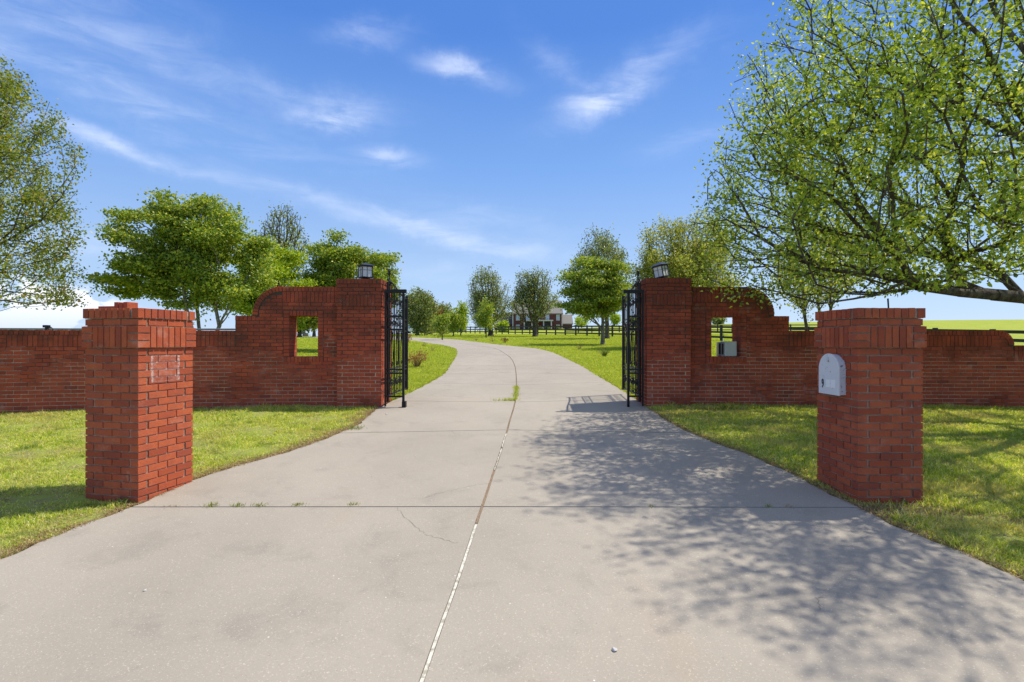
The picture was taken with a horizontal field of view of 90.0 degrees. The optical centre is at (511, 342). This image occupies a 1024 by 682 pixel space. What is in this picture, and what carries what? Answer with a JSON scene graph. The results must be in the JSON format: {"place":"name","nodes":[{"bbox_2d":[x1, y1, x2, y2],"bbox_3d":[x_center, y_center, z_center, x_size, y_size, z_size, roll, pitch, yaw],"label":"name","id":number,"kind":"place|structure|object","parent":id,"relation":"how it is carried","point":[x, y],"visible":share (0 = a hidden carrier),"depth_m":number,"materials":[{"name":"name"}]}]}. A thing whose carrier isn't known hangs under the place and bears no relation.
{"place":"outdoors","nodes":[
{"label":"outdoors","id":0,"kind":"place"},
{"bbox_2d":[490,385,520,400],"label":"joint grass","id":1,"kind":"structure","parent":0,"point":[516,394],"depth_m":10.60,"materials":[{"name":"green plant"}]},
{"bbox_2d":[0,337,1023,681],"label":"driveway","id":2,"kind":"structure","parent":0,"point":[580,559],"depth_m":3.41,"materials":[{"name":"concrete"}]},
{"bbox_2d":[203,501,217,506],"bbox_3d":[-2.697,1.436,4.559,0.195,0.054,0.124,0,0,0],"label":"joint weed","id":3,"kind":"object","parent":2,"relation":"on","point":[211,504],"visible":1,"depth_m":4.54,"materials":[{"name":"green plant"}]},
{"bbox_2d":[345,424,364,430],"bbox_3d":[-2.320,1.250,7.578,0.294,0.086,0.320,0,0,33],"label":"joint weed","id":4,"kind":"object","parent":2,"relation":"on","point":[354,427],"visible":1,"depth_m":7.57,"materials":[{"name":"green plant"}]},
{"bbox_2d":[622,269,643,406],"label":"iron gate","id":5,"kind":"structure","parent":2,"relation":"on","point":[629,356],"depth_m":9.44,"materials":[{"name":"black metal"}]},
{"bbox_2d":[0,319,1023,679],"bbox_3d":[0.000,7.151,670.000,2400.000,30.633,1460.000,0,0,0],"label":"ground","id":6,"kind":"structure","parent":0,"point":[970,325],"depth_m":6.22,"materials":[{"name":"green plant"}]},
{"bbox_2d":[0,57,94,310],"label":"street tree","id":7,"kind":"object","parent":6,"relation":"on","point":[34,194],"visible":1,"depth_m":15.51,"materials":[{"name":"green plant"}]},
{"bbox_2d":[0,325,234,329],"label":"pipe rail","id":8,"kind":"object","parent":6,"relation":"on","point":[47,327],"visible":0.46,"depth_m":11.48,"materials":[{"name":"metal"}]},
{"bbox_2d":[106,497,132,506],"bbox_3d":[-3.537,1.433,4.630,0.238,0.064,0.255,0,0,0],"label":"weed tuft","id":9,"kind":"object","parent":6,"relation":"on","point":[122,501],"visible":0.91,"depth_m":4.60,"materials":[{"name":"green plant"}]},
{"bbox_2d":[82,308,195,502],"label":"brick pillar","id":10,"kind":"structure","parent":6,"relation":"on","point":[139,405],"depth_m":4.73,"materials":[{"name":"red brick"}]},
{"bbox_2d":[98,306,113,307],"bbox_3d":[-3.880,-0.331,4.950,0.190,0.030,0.090,0,0,12],"label":"loose brick","id":11,"kind":"object","parent":10,"relation":"on","point":[105,306],"visible":0.28,"depth_m":4.91,"materials":[{"name":"brick"}]},
{"bbox_2d":[114,302,118,307],"bbox_3d":[-3.690,-0.346,4.840,0.046,0.060,0.110,0,0,12],"label":"loose brick","id":12,"kind":"object","parent":10,"relation":"on","point":[116,304],"visible":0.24,"depth_m":4.79,"materials":[{"name":"red brick"}]},
{"bbox_2d":[123,302,137,307],"bbox_3d":[-3.588,-0.346,4.818,0.046,0.060,0.110,0,0,12],"label":"loose brick","id":13,"kind":"object","parent":10,"relation":"on","point":[130,305],"visible":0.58,"depth_m":4.79,"materials":[{"name":"red brick"}]},
{"bbox_2d":[0,286,336,414],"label":"garden wall","id":14,"kind":"structure","parent":6,"relation":"on","point":[254,359],"depth_m":9.34,"materials":[{"name":"brick"}]},
{"bbox_2d":[82,186,290,330],"bbox_3d":[-11.401,-2.193,18.139,6.451,6.374,4.566,0,0,0],"label":"maple tree","id":15,"kind":"object","parent":6,"relation":"on","point":[192,254],"visible":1,"depth_m":17.43,"materials":[{"name":"green plant"}]},
{"bbox_2d":[217,239,322,330],"bbox_3d":[-11.267,-2.025,23.946,4.976,5.427,4.486,0,0,0],"label":"maple tree","id":16,"kind":"object","parent":6,"relation":"on","point":[289,261],"visible":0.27,"depth_m":23.53,"materials":[{"name":"green plant"}]},
{"bbox_2d":[253,200,311,286],"bbox_3d":[-17.045,-5.366,37.987,4.576,10.993,3.762,0,0,0],"label":"pear tree","id":17,"kind":"object","parent":6,"relation":"on","point":[296,236],"visible":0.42,"depth_m":37.83,"materials":[{"name":"green plant"}]},
{"bbox_2d":[297,317,317,336],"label":"maple tree","id":18,"kind":"object","parent":6,"relation":"on","point":[312,322],"visible":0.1,"depth_m":51.79,"materials":[{"name":"green plant"}]},
{"bbox_2d":[298,227,403,307],"bbox_3d":[-8.188,-2.559,26.028,5.511,6.261,3.600,0,0,0],"label":"maple tree","id":19,"kind":"object","parent":6,"relation":"on","point":[330,263],"visible":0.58,"depth_m":25.24,"materials":[{"name":"green plant"}]},
{"bbox_2d":[336,279,390,407],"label":"gate pier","id":20,"kind":"structure","parent":6,"relation":"on","point":[360,340],"depth_m":9.36,"materials":[{"name":"brick"}]},
{"bbox_2d":[356,263,374,278],"bbox_3d":[-2.795,-1.339,9.760,0.286,0.357,0.286,0,0,-36],"label":"pier lantern","id":21,"kind":"object","parent":20,"relation":"on","point":[365,270],"visible":0.83,"depth_m":9.70,"materials":[{"name":"black"}]},
{"bbox_2d":[384,269,407,407],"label":"iron gate","id":22,"kind":"structure","parent":20,"relation":"attached to","point":[402,336],"depth_m":9.40,"materials":[{"name":"black metal"}]},
{"bbox_2d":[408,348,427,366],"bbox_3d":[-3.228,0.535,17.423,0.820,0.696,0.801,0,0,45],"label":"dormant shrub","id":23,"kind":"object","parent":6,"relation":"on","point":[417,361],"visible":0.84,"depth_m":17.35,"materials":[{"name":"orange plant"}]},
{"bbox_2d":[398,286,440,335],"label":"oak tree","id":24,"kind":"object","parent":6,"relation":"on","point":[421,305],"visible":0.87,"depth_m":60.99,"materials":[{"name":"green plant"}]},
{"bbox_2d":[422,302,443,333],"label":"plum tree","id":25,"kind":"object","parent":6,"relation":"on","point":[440,312],"visible":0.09,"depth_m":77.80,"materials":[{"name":"green plant"}]},
{"bbox_2d":[429,311,451,339],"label":"young tree","id":26,"kind":"object","parent":6,"relation":"on","point":[439,322],"visible":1,"depth_m":42.75,"materials":[{"name":"green plant"}]},
{"bbox_2d":[437,301,453,333],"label":"pear tree","id":27,"kind":"object","parent":6,"relation":"on","point":[445,307],"visible":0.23,"depth_m":79.44,"materials":[{"name":"green plant"}]},
{"bbox_2d":[446,307,464,335],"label":"young tree","id":28,"kind":"object","parent":6,"relation":"on","point":[456,318],"visible":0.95,"depth_m":54.75,"materials":[{"name":"green plant"}]},
{"bbox_2d":[455,300,469,335],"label":"young tree","id":29,"kind":"object","parent":6,"relation":"on","point":[462,309],"visible":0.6,"depth_m":61.74,"materials":[{"name":"green plant"}]},
{"bbox_2d":[471,295,498,337],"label":"young tree","id":30,"kind":"object","parent":6,"relation":"on","point":[482,318],"visible":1,"depth_m":49.74,"materials":[{"name":"green plant"}]},
{"bbox_2d":[466,263,516,335],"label":"pear tree","id":31,"kind":"object","parent":6,"relation":"on","point":[496,300],"visible":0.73,"depth_m":57.39,"materials":[{"name":"green plant"}]},
{"bbox_2d":[497,320,510,331],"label":"tree","id":32,"kind":"object","parent":6,"relation":"on","point":[504,323],"visible":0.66,"depth_m":119.27,"materials":[{"name":"green plant"}]},
{"bbox_2d":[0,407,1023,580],"bbox_3d":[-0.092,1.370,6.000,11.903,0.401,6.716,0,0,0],"label":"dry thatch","id":33,"kind":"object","parent":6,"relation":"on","point":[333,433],"visible":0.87,"depth_m":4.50,"materials":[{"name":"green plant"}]},
{"bbox_2d":[297,334,731,401],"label":"meadow grass","id":34,"kind":"structure","parent":6,"relation":"on","point":[566,342],"depth_m":26.04,"materials":[{"name":"green plant"}]},
{"bbox_2d":[505,265,560,336],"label":"pear tree","id":35,"kind":"object","parent":6,"relation":"on","point":[537,305],"visible":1,"depth_m":54.55,"materials":[{"name":"green plant"}]},
{"bbox_2d":[494,301,572,328],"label":"brick house","id":36,"kind":"structure","parent":6,"relation":"on","point":[557,316],"depth_m":150.00,"materials":[{"name":"brick"}]},
{"bbox_2d":[574,316,588,327],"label":"tree","id":37,"kind":"object","parent":6,"relation":"on","point":[579,320],"visible":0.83,"depth_m":164.17,"materials":[{"name":"green plant"}]},
{"bbox_2d":[550,255,632,344],"bbox_3d":[5.052,-2.608,32.735,5.471,5.857,4.581,0,0,0],"label":"maple tree","id":38,"kind":"object","parent":6,"relation":"on","point":[602,295],"visible":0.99,"depth_m":31.78,"materials":[{"name":"green plant"}]},
{"bbox_2d":[565,223,634,338],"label":"pear tree","id":39,"kind":"object","parent":6,"relation":"on","point":[606,250],"visible":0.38,"depth_m":45.52,"materials":[{"name":"green plant"}]},
{"bbox_2d":[598,348,609,355],"bbox_3d":[3.917,0.428,21.762,0.521,0.430,0.554,0,0,0],"label":"grass clump","id":40,"kind":"object","parent":6,"relation":"on","point":[603,353],"visible":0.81,"depth_m":21.71,"materials":[{"name":"green plant"}]},
{"bbox_2d":[609,312,621,324],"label":"tree","id":41,"kind":"object","parent":6,"relation":"on","point":[614,320],"visible":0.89,"depth_m":148.90,"materials":[{"name":"green plant"}]},
{"bbox_2d":[636,278,691,406],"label":"gate pier","id":42,"kind":"structure","parent":6,"relation":"on","point":[667,339],"depth_m":9.40,"materials":[{"name":"brick"}]},
{"bbox_2d":[649,262,669,277],"bbox_3d":[2.829,-1.356,9.800,0.284,0.351,0.290,0,0,-40],"label":"pier lantern","id":43,"kind":"object","parent":42,"relation":"on","point":[660,269],"visible":0.84,"depth_m":9.73,"materials":[{"name":"black"}]},
{"bbox_2d":[629,207,746,293],"bbox_3d":[9.627,-3.499,27.887,6.392,7.975,5.010,0,0,0],"label":"pear tree","id":44,"kind":"object","parent":6,"relation":"on","point":[678,267],"visible":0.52,"depth_m":27.33,"materials":[{"name":"green plant"}]},
{"bbox_2d":[564,324,816,332],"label":"paddock fence","id":45,"kind":"object","parent":6,"relation":"on","point":[717,329],"visible":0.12,"depth_m":88.97,"materials":[{"name":"black wood"}]},
{"bbox_2d":[711,318,727,323],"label":"tree","id":46,"kind":"object","parent":6,"relation":"on","point":[718,320],"visible":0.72,"depth_m":138.74,"materials":[{"name":"green plant"}]},
{"bbox_2d":[709,404,740,410],"bbox_3d":[3.744,1.143,9.043,0.578,0.139,0.365,0,0,-9],"label":"weed tuft","id":47,"kind":"object","parent":6,"relation":"on","point":[726,407],"visible":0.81,"depth_m":9.01,"materials":[{"name":"green plant"}]},
{"bbox_2d":[446,325,1023,341],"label":"paddock fence","id":48,"kind":"object","parent":6,"relation":"on","point":[721,332],"visible":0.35,"depth_m":54.64,"materials":[{"name":"black wood"}]},
{"bbox_2d":[766,218,868,330],"bbox_3d":[8.740,-1.185,14.540,2.736,4.674,2.787,0,0,0],"label":"pear tree","id":49,"kind":"object","parent":6,"relation":"on","point":[803,307],"visible":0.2,"depth_m":14.31,"materials":[{"name":"green plant"}]},
{"bbox_2d":[679,0,1023,308],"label":"shade tree","id":50,"kind":"object","parent":6,"relation":"on","point":[916,94],"visible":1,"depth_m":6.92,"materials":[{"name":"green plant"}]},
{"bbox_2d":[690,287,1023,407],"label":"garden wall","id":51,"kind":"structure","parent":6,"relation":"on","point":[774,361],"depth_m":9.45,"materials":[{"name":"brick"}]},
{"bbox_2d":[716,341,736,355],"bbox_3d":[4.030,0.123,9.620,0.300,0.280,0.200,0,0,0],"label":"call box","id":52,"kind":"object","parent":51,"relation":"attached to","point":[726,348],"visible":1,"depth_m":9.52,"materials":[{"name":"metal"}]},
{"bbox_2d":[814,308,926,503],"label":"brick pillar","id":53,"kind":"structure","parent":6,"relation":"on","point":[869,436],"depth_m":4.65,"materials":[{"name":"red brick"}]},
{"bbox_2d":[819,353,846,395],"bbox_3d":[3.175,0.306,4.952,0.250,0.394,0.311,0,0,0],"label":"mailbox","id":54,"kind":"object","parent":53,"relation":"attached to","point":[832,374],"visible":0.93,"depth_m":4.89,"materials":[{"name":"paint"}]},
{"bbox_2d":[819,353,839,395],"bbox_3d":[3.068,0.306,4.952,0.019,0.394,0.311,0,0,0],"label":"door","id":55,"kind":"structure","parent":54,"relation":"in","point":[830,370],"depth_m":4.93,"materials":[{"name":"paint"}]},
{"bbox_2d":[0,0,1023,335],"label":"sky","id":56,"kind":"structure","parent":0,"point":[452,137],"materials":[{"name":"blue"}]}
]}

